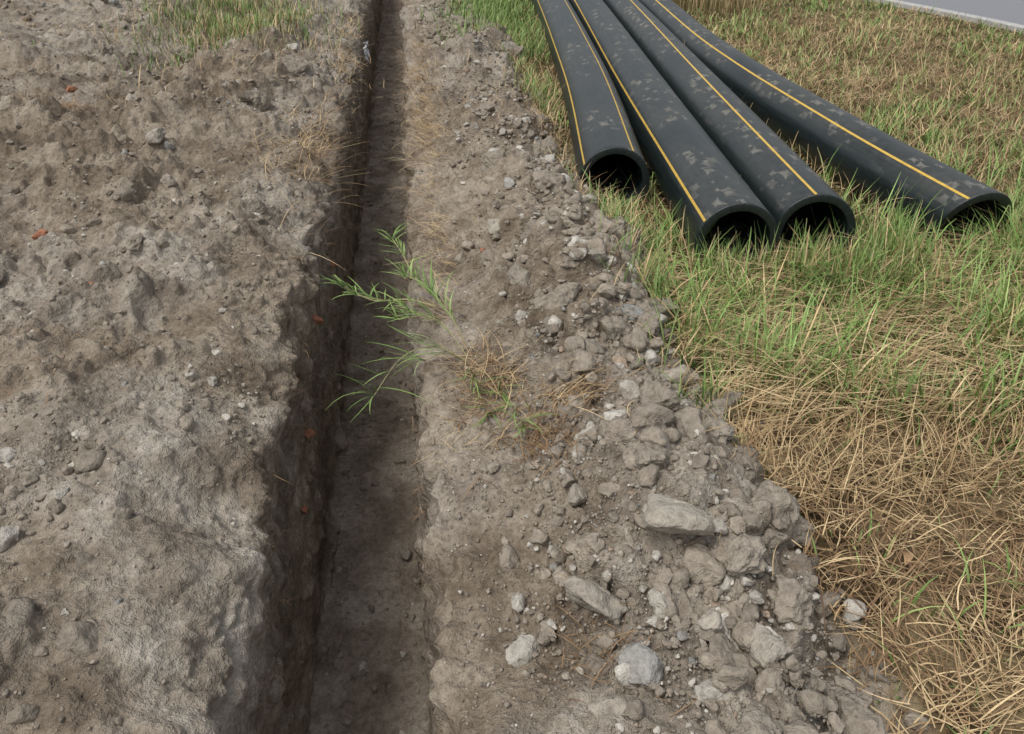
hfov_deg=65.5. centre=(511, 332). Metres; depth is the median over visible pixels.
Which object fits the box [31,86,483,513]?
brick fragments
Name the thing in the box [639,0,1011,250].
plastic pipe
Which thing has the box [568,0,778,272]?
plastic pipe
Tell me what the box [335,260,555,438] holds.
weed plant
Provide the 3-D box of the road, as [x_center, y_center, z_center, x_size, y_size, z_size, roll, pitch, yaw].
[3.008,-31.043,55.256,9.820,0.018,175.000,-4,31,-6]
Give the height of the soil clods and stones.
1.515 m
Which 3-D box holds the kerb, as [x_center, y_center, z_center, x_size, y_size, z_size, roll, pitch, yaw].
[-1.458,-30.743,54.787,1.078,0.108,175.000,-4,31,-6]
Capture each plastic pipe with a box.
[531,0,649,210]
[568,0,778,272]
[603,0,855,263]
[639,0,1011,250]
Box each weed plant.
[317,223,444,321]
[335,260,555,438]
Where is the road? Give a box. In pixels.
[899,0,1023,24]
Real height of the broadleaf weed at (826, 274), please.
0.143 m
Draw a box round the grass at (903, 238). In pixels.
[33,0,1023,733]
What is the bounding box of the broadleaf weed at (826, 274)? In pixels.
[780,258,895,311]
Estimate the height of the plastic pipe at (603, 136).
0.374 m
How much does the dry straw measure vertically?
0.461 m
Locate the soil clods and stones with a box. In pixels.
[0,0,929,733]
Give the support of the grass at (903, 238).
on the ground at (204, 576)
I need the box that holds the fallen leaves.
[761,287,988,565]
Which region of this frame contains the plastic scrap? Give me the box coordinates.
[363,41,369,62]
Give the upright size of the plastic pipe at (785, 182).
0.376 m
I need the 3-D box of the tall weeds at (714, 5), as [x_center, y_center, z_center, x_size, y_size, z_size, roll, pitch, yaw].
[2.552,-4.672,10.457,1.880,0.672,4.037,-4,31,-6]
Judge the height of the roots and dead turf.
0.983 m
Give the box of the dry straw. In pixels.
[457,0,1023,733]
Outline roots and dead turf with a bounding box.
[0,0,776,716]
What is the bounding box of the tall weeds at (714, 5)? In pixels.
[672,0,805,23]
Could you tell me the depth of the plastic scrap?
8.43 m
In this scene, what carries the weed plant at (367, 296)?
on the ground at (204, 576)
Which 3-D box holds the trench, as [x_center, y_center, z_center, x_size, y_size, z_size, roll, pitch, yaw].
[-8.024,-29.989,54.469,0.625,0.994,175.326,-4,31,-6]
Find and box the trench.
[212,0,455,733]
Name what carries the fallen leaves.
on the ground at (204, 576)
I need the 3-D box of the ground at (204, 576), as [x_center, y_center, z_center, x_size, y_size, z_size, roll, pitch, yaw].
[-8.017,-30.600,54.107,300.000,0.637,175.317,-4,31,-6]
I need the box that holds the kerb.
[867,0,1023,32]
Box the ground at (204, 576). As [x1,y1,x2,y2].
[0,0,1023,733]

